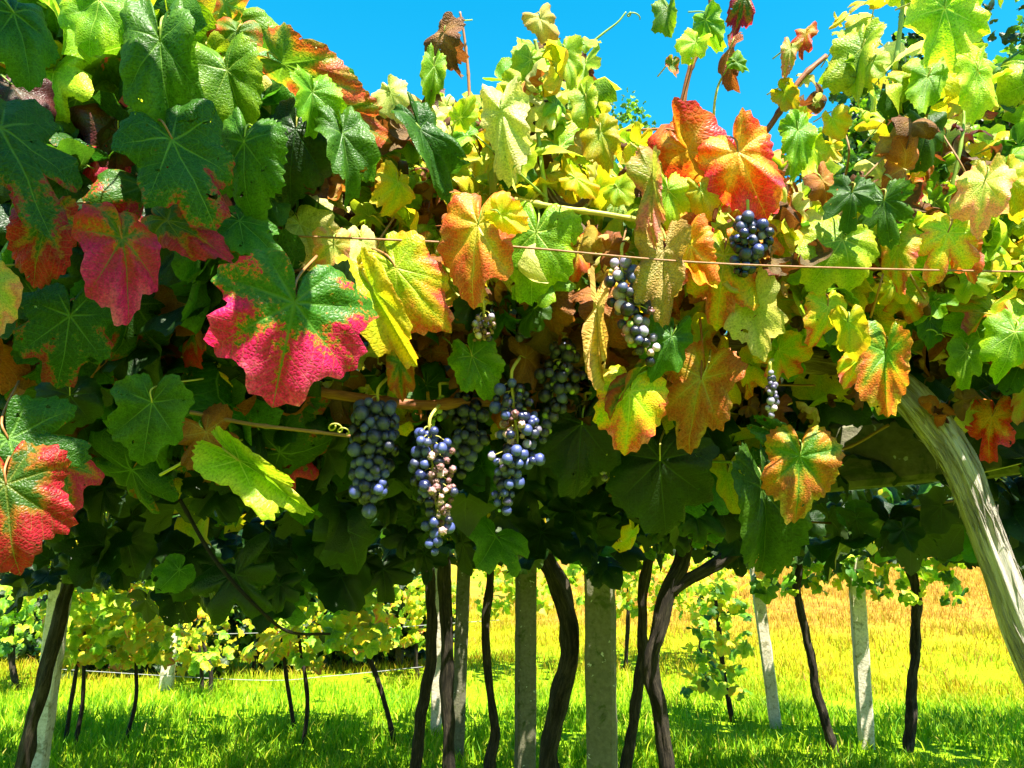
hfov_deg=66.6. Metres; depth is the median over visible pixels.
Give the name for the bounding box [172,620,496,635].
trellis wire
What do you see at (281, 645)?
young grapevine
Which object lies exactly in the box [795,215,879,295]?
vine leaf
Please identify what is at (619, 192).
vine leaf
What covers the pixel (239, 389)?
vine leaf
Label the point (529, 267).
vine leaf
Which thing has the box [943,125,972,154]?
vine leaf
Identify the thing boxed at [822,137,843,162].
vine leaf
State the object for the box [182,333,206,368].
vine leaf
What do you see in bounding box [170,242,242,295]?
vine leaf
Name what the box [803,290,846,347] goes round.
vine leaf
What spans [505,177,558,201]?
vine leaf
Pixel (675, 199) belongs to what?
vine leaf
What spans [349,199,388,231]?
vine leaf
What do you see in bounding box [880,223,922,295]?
vine leaf
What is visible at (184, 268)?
vine leaf
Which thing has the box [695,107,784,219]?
vine leaf
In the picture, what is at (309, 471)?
vine leaf
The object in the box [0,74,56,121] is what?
vine leaf
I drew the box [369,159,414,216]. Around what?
vine leaf
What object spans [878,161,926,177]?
vine leaf
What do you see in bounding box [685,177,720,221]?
vine leaf
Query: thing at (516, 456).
grape bunch
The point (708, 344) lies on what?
vine leaf
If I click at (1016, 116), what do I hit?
vine leaf
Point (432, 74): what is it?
vine leaf
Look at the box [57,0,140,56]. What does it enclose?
vine leaf
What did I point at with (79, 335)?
vine leaf
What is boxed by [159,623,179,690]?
concrete post
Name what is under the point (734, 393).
vine leaf
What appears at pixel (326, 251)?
vine leaf
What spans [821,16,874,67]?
vine leaf
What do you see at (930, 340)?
vine leaf
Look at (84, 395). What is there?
vine leaf
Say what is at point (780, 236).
vine leaf
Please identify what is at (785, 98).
vine leaf
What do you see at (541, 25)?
vine leaf
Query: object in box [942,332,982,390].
vine leaf
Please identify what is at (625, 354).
vine leaf
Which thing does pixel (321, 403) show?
vine leaf
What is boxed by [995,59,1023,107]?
vine leaf
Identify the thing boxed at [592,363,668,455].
vine leaf
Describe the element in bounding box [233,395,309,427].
vine leaf
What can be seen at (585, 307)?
vine leaf
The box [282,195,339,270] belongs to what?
vine leaf
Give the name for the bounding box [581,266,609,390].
vine leaf
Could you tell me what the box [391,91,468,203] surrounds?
vine leaf
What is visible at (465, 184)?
vine leaf
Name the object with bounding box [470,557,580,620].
young grapevine
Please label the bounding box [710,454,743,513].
vine leaf
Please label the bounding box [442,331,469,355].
vine leaf
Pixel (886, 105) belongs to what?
vine leaf
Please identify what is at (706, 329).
vine leaf
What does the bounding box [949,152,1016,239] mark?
vine leaf
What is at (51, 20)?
vine leaf
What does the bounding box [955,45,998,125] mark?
vine leaf
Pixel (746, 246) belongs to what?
grape bunch
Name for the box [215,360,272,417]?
vine leaf
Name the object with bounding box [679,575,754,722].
young grapevine
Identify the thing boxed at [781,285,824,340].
vine leaf
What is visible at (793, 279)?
vine leaf
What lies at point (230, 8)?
vine leaf
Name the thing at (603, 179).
vine leaf
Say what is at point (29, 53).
vine leaf
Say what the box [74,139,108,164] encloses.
vine leaf
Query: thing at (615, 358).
vine leaf
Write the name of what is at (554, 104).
vine leaf
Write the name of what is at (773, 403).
grape bunch
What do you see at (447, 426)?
vine leaf
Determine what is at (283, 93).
vine leaf
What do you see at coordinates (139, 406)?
vine leaf
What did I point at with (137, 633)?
young grapevine
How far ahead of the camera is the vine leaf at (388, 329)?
0.83 m
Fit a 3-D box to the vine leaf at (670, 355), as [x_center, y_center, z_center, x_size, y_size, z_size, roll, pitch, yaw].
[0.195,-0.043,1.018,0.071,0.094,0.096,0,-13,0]
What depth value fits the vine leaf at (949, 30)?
0.94 m
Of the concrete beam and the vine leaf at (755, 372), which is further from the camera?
the concrete beam
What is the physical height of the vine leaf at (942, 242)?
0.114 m
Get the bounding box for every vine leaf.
[0,0,59,91]
[0,55,97,123]
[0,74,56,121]
[0,98,82,238]
[0,183,78,280]
[0,260,23,335]
[0,309,26,339]
[0,338,30,399]
[0,380,91,470]
[0,440,78,575]
[1,248,13,278]
[5,195,89,288]
[10,296,114,384]
[12,282,113,388]
[16,0,60,33]
[18,274,73,339]
[34,375,103,434]
[36,0,91,63]
[47,138,94,187]
[49,132,86,145]
[51,247,83,292]
[52,173,92,201]
[55,68,118,133]
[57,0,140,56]
[60,460,104,515]
[69,103,134,170]
[71,201,161,325]
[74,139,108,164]
[77,134,107,182]
[82,165,206,221]
[88,428,179,513]
[92,57,120,87]
[92,90,147,174]
[100,346,182,374]
[104,292,174,360]
[107,373,203,465]
[111,98,235,230]
[113,334,155,379]
[114,332,162,396]
[119,0,204,132]
[119,2,216,76]
[137,303,210,336]
[141,204,233,262]
[146,0,206,35]
[154,283,222,349]
[156,433,175,474]
[158,243,208,289]
[164,346,248,421]
[165,281,231,366]
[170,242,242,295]
[171,251,220,334]
[176,292,226,318]
[178,403,238,484]
[181,373,246,424]
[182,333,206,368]
[186,362,232,391]
[186,470,231,494]
[188,118,207,123]
[191,425,314,520]
[195,32,264,130]
[201,31,229,64]
[204,247,378,407]
[206,17,263,54]
[213,0,248,20]
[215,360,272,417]
[217,204,282,255]
[218,228,308,290]
[219,107,288,219]
[228,399,283,445]
[232,423,268,461]
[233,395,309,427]
[241,7,278,32]
[241,84,300,164]
[257,22,366,104]
[259,411,332,474]
[261,97,331,208]
[268,196,290,225]
[269,452,318,491]
[270,178,343,232]
[273,411,326,446]
[279,396,330,436]
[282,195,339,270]
[290,63,346,138]
[298,194,352,228]
[307,371,349,396]
[307,371,375,424]
[312,226,350,265]
[314,105,380,208]
[315,428,347,490]
[325,389,364,429]
[333,259,355,283]
[335,247,418,368]
[340,90,391,147]
[348,225,376,263]
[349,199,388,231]
[355,182,389,217]
[356,230,454,335]
[359,368,387,394]
[360,152,400,191]
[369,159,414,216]
[370,389,429,436]
[371,74,409,124]
[386,350,414,401]
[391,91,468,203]
[391,206,418,231]
[393,141,419,164]
[394,432,413,464]
[396,174,422,226]
[402,215,438,250]
[405,361,459,425]
[414,174,436,216]
[415,329,453,382]
[419,43,446,107]
[423,11,472,77]
[430,104,450,134]
[436,190,514,308]
[439,94,454,109]
[439,416,478,465]
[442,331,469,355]
[443,265,458,306]
[444,176,487,207]
[446,95,478,135]
[447,332,505,400]
[452,124,480,158]
[452,295,479,331]
[464,140,493,177]
[472,322,517,385]
[480,75,532,191]
[482,57,541,95]
[484,194,529,234]
[485,282,511,314]
[489,294,521,339]
[491,390,534,430]
[492,243,548,291]
[495,68,538,106]
[498,168,537,196]
[504,437,556,493]
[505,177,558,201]
[508,335,541,391]
[510,43,546,81]
[510,201,583,305]
[511,264,575,307]
[512,140,537,184]
[513,326,561,354]
[516,302,552,336]
[521,3,559,44]
[525,58,547,105]
[526,160,565,185]
[527,98,564,133]
[533,392,620,498]
[534,117,593,177]
[537,329,587,387]
[539,39,568,96]
[541,34,582,90]
[542,95,565,126]
[543,289,577,337]
[553,153,580,203]
[553,322,583,340]
[559,164,599,199]
[560,75,597,109]
[565,43,601,83]
[567,78,616,117]
[567,80,597,130]
[569,231,589,281]
[572,285,616,320]
[578,36,601,53]
[579,113,621,173]
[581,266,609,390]
[582,347,629,366]
[583,165,618,210]
[589,200,635,228]
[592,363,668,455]
[601,218,639,269]
[601,347,639,371]
[602,173,635,206]
[604,295,631,348]
[604,359,647,419]
[605,428,719,534]
[617,124,643,153]
[623,121,652,162]
[625,142,665,250]
[626,97,756,205]
[632,218,691,326]
[639,315,692,382]
[651,0,677,37]
[653,301,718,382]
[657,54,679,76]
[661,172,689,230]
[664,213,720,288]
[665,340,748,454]
[671,287,684,320]
[674,27,711,64]
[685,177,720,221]
[686,229,759,330]
[688,0,726,53]
[691,312,712,341]
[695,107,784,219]
[695,440,741,458]
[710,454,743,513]
[712,442,812,575]
[717,335,740,404]
[718,31,743,92]
[718,49,748,83]
[723,267,788,361]
[725,0,754,38]
[727,227,784,255]
[739,344,767,387]
[743,275,794,340]
[746,414,842,464]
[752,330,812,381]
[754,554,775,579]
[760,424,844,524]
[766,77,799,111]
[768,197,804,248]
[772,37,803,77]
[775,226,799,257]
[778,108,817,183]
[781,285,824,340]
[783,176,801,228]
[784,410,797,427]
[787,255,837,297]
[789,192,811,219]
[790,21,817,59]
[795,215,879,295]
[798,106,813,118]
[802,125,827,175]
[802,161,837,206]
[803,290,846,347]
[813,103,852,140]
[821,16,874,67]
[822,17,886,107]
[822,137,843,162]
[822,174,877,234]
[825,284,858,305]
[826,278,872,312]
[828,304,870,362]
[836,352,857,388]
[842,12,873,31]
[847,0,888,21]
[849,40,923,114]
[854,116,889,148]
[854,320,913,417]
[857,177,914,249]
[864,51,890,92]
[867,151,885,171]
[867,293,906,338]
[872,272,909,305]
[878,82,944,132]
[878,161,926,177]
[880,72,944,114]
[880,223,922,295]
[883,275,928,323]
[888,71,964,112]
[895,0,990,72]
[903,110,946,174]
[905,60,948,113]
[907,172,926,202]
[910,311,1009,377]
[913,289,958,325]
[917,316,943,350]
[918,212,986,286]
[926,144,955,191]
[927,182,956,215]
[939,312,989,361]
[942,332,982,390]
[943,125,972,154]
[944,268,997,303]
[946,286,1017,335]
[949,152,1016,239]
[950,239,984,283]
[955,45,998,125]
[965,390,1015,462]
[967,141,989,165]
[972,308,1023,384]
[975,121,1023,163]
[980,131,1016,158]
[982,245,1006,260]
[982,364,1023,395]
[985,217,1009,263]
[985,298,1023,324]
[985,439,1023,472]
[990,245,1006,290]
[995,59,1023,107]
[999,217,1023,246]
[1002,105,1023,142]
[1005,145,1023,162]
[1006,153,1023,223]
[1007,265,1023,288]
[1011,388,1023,425]
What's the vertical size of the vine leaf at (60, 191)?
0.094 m
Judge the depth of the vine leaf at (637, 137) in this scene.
1.04 m
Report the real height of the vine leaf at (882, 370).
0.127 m
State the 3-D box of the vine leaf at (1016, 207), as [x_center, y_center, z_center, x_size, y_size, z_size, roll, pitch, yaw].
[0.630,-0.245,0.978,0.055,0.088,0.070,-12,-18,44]
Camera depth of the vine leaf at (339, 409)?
1.09 m
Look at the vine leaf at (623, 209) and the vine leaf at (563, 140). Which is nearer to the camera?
the vine leaf at (563, 140)
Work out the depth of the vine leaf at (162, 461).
1.07 m
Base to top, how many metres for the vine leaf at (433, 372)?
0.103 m
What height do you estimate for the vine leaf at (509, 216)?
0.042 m
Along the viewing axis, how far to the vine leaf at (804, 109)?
1.27 m
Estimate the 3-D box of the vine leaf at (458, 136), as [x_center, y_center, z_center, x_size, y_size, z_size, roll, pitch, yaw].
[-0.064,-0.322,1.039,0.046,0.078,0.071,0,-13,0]
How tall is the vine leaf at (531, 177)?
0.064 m
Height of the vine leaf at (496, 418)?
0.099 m
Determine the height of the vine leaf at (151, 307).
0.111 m
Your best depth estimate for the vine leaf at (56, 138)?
0.89 m
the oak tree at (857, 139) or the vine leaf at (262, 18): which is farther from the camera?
the oak tree at (857, 139)
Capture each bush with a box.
[0,566,49,662]
[61,580,213,679]
[175,598,349,681]
[307,565,455,668]
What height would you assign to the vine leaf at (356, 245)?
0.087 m
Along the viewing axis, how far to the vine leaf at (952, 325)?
1.11 m
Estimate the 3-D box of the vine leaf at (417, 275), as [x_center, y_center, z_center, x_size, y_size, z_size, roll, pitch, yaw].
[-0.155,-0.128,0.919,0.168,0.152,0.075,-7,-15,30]
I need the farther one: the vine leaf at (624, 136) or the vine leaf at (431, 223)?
the vine leaf at (624, 136)
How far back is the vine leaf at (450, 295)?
1.04 m
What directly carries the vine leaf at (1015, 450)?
attached to the canopy foliage
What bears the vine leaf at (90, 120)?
attached to the canopy foliage
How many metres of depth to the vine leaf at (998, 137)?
1.15 m
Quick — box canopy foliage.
[0,0,1023,633]
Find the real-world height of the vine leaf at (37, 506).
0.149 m
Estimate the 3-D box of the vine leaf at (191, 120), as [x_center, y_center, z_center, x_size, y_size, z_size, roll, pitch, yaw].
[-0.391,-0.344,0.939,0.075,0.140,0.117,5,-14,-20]
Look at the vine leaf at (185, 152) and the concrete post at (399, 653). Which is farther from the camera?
the concrete post at (399, 653)
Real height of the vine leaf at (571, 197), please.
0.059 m
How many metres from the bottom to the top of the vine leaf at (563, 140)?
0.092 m
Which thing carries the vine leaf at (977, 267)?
attached to the grapevine at (953, 452)
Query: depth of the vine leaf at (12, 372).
0.94 m
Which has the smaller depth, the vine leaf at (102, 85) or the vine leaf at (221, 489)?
the vine leaf at (102, 85)
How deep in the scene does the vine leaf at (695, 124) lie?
0.98 m
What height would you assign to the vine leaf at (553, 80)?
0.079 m
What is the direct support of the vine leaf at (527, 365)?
attached to the grapevine at (953, 452)
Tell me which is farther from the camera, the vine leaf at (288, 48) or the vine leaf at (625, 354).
the vine leaf at (625, 354)
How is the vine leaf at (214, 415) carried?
attached to the grapevine at (404, 404)
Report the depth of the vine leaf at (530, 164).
0.99 m
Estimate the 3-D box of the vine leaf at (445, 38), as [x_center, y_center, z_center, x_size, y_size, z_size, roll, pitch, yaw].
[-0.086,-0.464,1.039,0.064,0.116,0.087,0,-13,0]
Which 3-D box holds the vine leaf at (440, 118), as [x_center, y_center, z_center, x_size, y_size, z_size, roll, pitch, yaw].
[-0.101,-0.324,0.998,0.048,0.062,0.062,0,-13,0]
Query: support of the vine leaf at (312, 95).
attached to the canopy foliage
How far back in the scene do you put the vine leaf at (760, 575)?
1.11 m
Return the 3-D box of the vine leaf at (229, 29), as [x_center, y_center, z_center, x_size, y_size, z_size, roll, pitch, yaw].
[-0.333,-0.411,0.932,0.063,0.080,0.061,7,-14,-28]
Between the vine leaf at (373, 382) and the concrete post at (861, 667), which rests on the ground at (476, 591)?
the concrete post at (861, 667)
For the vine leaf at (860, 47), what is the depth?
1.02 m
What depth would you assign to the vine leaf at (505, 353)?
1.14 m
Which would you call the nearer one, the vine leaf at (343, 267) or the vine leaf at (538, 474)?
the vine leaf at (343, 267)
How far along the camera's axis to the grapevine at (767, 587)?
6.15 m
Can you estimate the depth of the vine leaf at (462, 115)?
1.00 m
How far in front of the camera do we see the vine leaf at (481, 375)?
1.01 m
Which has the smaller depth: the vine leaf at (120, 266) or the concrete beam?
the vine leaf at (120, 266)
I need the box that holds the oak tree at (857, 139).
[796,0,1023,182]
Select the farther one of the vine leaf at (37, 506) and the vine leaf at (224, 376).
the vine leaf at (224, 376)
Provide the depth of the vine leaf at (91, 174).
0.92 m
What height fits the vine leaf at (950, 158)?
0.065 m
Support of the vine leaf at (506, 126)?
attached to the grapevine at (953, 452)
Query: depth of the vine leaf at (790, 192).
1.06 m
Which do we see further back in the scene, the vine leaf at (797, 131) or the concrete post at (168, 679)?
the concrete post at (168, 679)
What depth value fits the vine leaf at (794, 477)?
1.01 m
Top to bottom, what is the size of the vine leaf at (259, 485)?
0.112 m
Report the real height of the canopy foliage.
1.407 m
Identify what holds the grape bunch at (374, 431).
hanging from the grapevine at (404, 404)
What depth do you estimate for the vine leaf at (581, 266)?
1.02 m
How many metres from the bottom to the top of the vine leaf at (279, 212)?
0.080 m
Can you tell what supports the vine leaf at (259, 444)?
attached to the canopy foliage
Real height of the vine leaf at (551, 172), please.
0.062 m
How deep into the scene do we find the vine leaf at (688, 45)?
1.04 m
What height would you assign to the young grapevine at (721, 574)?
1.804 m
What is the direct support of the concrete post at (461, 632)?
on the ground at (476, 591)
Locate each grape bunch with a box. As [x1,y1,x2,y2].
[347,376,399,518]
[408,404,457,555]
[426,382,448,425]
[446,390,490,479]
[471,300,496,341]
[488,357,545,515]
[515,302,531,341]
[534,337,586,443]
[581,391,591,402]
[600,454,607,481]
[604,237,660,366]
[729,199,773,277]
[765,358,779,418]
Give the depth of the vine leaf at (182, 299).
0.92 m
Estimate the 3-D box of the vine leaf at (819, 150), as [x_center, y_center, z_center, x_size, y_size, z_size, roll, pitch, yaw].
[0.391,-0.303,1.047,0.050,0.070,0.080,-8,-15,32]
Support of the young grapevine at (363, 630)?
on the ground at (476, 591)
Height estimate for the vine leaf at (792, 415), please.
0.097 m
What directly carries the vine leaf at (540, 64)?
attached to the grapevine at (953, 452)
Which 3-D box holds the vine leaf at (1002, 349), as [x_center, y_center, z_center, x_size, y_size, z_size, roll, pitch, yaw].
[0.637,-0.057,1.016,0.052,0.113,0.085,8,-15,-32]
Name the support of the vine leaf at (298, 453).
attached to the grapevine at (404, 404)
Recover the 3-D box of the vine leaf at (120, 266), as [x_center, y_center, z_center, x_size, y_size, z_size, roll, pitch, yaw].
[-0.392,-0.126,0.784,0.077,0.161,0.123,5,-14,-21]
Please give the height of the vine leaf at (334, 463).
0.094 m
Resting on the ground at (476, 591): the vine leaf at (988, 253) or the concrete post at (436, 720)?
the concrete post at (436, 720)
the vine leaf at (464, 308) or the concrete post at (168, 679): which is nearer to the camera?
the vine leaf at (464, 308)
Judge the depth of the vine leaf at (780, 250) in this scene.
1.04 m
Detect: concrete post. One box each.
[31,578,71,767]
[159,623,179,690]
[394,635,403,665]
[430,567,441,738]
[453,567,469,761]
[514,555,536,767]
[584,572,617,767]
[749,568,781,728]
[849,556,874,749]
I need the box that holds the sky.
[246,0,1023,184]
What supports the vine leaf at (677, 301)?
attached to the grapevine at (953, 452)
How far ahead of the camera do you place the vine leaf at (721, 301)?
0.98 m
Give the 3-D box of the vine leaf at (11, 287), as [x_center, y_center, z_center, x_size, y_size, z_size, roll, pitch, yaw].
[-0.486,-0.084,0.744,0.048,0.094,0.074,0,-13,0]
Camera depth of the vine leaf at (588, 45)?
1.01 m
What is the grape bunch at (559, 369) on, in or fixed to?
hanging from the canopy foliage
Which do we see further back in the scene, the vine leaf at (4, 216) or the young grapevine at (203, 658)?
the young grapevine at (203, 658)
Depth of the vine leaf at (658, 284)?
0.93 m
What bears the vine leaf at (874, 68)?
attached to the canopy foliage
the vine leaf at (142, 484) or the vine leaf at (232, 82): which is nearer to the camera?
the vine leaf at (232, 82)
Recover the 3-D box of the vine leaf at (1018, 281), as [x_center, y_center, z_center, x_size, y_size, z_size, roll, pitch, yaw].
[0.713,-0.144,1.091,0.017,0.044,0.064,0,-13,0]
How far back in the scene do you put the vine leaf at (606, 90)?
1.13 m
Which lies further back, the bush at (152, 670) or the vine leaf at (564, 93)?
the bush at (152, 670)
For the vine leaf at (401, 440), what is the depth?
1.36 m
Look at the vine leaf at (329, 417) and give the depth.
1.15 m
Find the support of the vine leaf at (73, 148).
attached to the canopy foliage
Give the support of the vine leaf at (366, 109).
attached to the canopy foliage
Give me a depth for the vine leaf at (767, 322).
0.97 m
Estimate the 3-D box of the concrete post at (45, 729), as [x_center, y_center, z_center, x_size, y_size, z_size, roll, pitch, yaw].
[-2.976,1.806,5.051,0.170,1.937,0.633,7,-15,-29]
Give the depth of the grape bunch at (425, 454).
1.01 m
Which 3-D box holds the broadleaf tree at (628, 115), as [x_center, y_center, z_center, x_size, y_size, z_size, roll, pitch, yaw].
[6.187,-3.208,34.682,8.008,19.229,7.811,0,-13,0]
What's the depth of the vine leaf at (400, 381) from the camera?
1.03 m
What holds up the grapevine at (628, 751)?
on the ground at (476, 591)
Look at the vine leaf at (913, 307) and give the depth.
1.04 m
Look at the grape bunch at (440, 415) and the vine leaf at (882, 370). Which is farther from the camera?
the grape bunch at (440, 415)
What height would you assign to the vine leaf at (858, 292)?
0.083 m
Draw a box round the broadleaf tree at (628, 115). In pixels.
[609,87,726,334]
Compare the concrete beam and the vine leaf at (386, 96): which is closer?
the vine leaf at (386, 96)
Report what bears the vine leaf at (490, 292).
attached to the grapevine at (953, 452)
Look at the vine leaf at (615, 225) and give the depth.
1.09 m
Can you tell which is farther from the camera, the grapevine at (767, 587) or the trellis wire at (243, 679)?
the trellis wire at (243, 679)
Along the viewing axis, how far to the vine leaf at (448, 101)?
1.10 m
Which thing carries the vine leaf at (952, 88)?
attached to the grapevine at (953, 452)
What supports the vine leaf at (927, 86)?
attached to the grapevine at (953, 452)
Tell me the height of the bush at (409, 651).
1.712 m
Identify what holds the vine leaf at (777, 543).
attached to the canopy foliage
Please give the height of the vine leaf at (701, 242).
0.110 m
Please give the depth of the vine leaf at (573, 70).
1.00 m
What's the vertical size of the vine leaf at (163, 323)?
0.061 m
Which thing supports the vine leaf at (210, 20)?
attached to the canopy foliage
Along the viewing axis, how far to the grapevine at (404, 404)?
1.06 m
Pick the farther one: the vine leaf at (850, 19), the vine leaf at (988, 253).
the vine leaf at (850, 19)
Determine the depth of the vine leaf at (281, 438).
1.07 m
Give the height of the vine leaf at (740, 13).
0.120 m
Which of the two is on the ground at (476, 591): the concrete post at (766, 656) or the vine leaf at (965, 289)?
the concrete post at (766, 656)
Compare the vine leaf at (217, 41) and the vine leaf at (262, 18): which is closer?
the vine leaf at (217, 41)
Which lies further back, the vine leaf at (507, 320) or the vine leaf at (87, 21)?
the vine leaf at (507, 320)
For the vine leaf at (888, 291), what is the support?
attached to the canopy foliage
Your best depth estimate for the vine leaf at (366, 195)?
1.05 m
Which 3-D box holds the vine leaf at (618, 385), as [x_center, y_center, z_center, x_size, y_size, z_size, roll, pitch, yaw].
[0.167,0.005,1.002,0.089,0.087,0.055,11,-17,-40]
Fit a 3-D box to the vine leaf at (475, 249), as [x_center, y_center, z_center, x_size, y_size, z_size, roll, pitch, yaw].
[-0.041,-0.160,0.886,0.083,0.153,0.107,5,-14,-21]
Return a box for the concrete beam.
[827,412,1020,492]
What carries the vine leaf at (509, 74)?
attached to the canopy foliage
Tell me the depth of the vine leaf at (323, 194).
0.94 m
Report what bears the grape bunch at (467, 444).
hanging from the grapevine at (404, 404)
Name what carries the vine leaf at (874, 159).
attached to the grapevine at (953, 452)
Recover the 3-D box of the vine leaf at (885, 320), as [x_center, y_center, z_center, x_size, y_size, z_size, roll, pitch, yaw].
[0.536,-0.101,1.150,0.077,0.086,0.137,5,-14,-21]
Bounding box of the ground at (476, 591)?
[0,554,1023,767]
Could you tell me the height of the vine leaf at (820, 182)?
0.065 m
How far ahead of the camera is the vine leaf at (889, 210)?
0.96 m
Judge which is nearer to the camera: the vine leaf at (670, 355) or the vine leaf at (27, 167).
the vine leaf at (27, 167)
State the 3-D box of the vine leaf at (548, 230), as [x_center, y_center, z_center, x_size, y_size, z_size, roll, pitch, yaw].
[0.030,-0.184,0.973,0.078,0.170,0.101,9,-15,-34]
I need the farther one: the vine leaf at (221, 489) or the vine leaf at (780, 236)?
the vine leaf at (221, 489)
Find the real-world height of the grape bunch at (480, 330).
0.057 m
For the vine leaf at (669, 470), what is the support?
attached to the grapevine at (953, 452)
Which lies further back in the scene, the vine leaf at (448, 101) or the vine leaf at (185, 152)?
the vine leaf at (448, 101)
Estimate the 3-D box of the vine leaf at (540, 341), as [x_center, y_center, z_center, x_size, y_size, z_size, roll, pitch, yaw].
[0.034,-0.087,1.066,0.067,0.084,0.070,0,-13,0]
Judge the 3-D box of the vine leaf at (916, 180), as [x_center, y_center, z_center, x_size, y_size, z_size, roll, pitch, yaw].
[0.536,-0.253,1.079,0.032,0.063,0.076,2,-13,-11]
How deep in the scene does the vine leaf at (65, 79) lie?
0.90 m
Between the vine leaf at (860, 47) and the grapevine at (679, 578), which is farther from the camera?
the grapevine at (679, 578)
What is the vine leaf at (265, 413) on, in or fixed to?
attached to the grapevine at (404, 404)
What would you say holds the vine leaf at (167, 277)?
attached to the grapevine at (404, 404)
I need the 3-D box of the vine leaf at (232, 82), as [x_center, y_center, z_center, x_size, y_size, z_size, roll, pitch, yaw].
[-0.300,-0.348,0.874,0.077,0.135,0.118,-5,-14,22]
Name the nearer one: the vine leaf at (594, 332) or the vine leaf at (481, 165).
the vine leaf at (594, 332)
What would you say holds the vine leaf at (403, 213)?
attached to the grapevine at (953, 452)
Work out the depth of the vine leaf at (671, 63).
1.04 m
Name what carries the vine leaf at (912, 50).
attached to the grapevine at (953, 452)
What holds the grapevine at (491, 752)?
on the ground at (476, 591)
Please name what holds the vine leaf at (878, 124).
attached to the grapevine at (953, 452)
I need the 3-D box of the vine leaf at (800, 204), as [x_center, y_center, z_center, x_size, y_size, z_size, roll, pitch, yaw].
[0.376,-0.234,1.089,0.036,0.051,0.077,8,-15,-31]
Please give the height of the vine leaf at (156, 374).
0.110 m
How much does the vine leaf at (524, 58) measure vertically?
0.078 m
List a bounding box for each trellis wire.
[63,666,424,680]
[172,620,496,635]
[298,235,1023,272]
[586,384,815,386]
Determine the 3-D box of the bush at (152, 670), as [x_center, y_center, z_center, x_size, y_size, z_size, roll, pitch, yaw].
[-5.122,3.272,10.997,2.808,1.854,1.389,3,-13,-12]
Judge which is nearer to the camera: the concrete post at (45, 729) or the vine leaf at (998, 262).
the vine leaf at (998, 262)
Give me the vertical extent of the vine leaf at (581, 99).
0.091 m
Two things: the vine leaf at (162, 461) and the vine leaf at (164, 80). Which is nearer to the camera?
the vine leaf at (164, 80)
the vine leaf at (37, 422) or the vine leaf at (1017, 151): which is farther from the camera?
the vine leaf at (1017, 151)
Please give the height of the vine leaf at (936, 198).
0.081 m
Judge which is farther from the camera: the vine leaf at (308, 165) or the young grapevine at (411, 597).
the young grapevine at (411, 597)
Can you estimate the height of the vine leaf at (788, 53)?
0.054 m
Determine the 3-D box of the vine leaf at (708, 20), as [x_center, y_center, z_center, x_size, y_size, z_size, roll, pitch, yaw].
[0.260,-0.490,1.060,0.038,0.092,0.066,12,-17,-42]
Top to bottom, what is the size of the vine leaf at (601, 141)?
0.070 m
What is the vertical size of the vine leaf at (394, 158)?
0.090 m
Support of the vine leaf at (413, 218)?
attached to the canopy foliage
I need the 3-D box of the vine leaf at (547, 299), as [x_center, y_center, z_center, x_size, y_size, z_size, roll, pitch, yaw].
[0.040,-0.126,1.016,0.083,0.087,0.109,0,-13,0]
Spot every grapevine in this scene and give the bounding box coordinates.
[0,585,46,690]
[14,583,74,767]
[26,584,130,745]
[54,54,953,635]
[69,571,200,741]
[169,594,243,694]
[241,596,342,745]
[315,587,404,741]
[377,0,1023,685]
[378,578,455,675]
[409,568,437,767]
[437,556,454,767]
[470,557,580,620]
[481,571,499,767]
[539,553,578,767]
[567,554,683,667]
[619,558,653,767]
[642,542,739,767]
[647,554,754,664]
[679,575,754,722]
[749,554,859,752]
[841,555,968,752]
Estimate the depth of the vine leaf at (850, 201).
0.94 m
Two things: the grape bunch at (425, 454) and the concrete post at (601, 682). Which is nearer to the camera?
the grape bunch at (425, 454)
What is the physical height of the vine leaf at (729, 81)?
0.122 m
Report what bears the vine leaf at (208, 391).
attached to the grapevine at (404, 404)
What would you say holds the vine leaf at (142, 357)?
attached to the canopy foliage
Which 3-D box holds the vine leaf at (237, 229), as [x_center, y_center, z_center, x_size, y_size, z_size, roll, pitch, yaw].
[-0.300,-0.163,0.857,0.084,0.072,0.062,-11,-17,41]
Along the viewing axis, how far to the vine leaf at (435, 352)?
1.16 m
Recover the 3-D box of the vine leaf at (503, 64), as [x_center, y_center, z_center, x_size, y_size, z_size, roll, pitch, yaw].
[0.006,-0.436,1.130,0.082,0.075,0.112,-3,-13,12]
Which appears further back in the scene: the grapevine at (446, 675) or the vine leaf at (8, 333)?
the grapevine at (446, 675)
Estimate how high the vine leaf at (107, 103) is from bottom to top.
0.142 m
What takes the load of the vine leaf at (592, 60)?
attached to the canopy foliage
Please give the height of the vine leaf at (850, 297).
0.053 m
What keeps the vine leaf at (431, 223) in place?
attached to the grapevine at (953, 452)
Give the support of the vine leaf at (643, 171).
attached to the grapevine at (953, 452)
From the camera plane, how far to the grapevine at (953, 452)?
1.11 m
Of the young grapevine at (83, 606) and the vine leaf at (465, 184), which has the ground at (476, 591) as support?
the young grapevine at (83, 606)
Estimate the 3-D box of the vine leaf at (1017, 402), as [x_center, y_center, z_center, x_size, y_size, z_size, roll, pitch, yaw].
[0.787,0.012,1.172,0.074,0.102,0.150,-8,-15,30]
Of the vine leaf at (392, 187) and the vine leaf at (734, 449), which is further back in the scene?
the vine leaf at (734, 449)

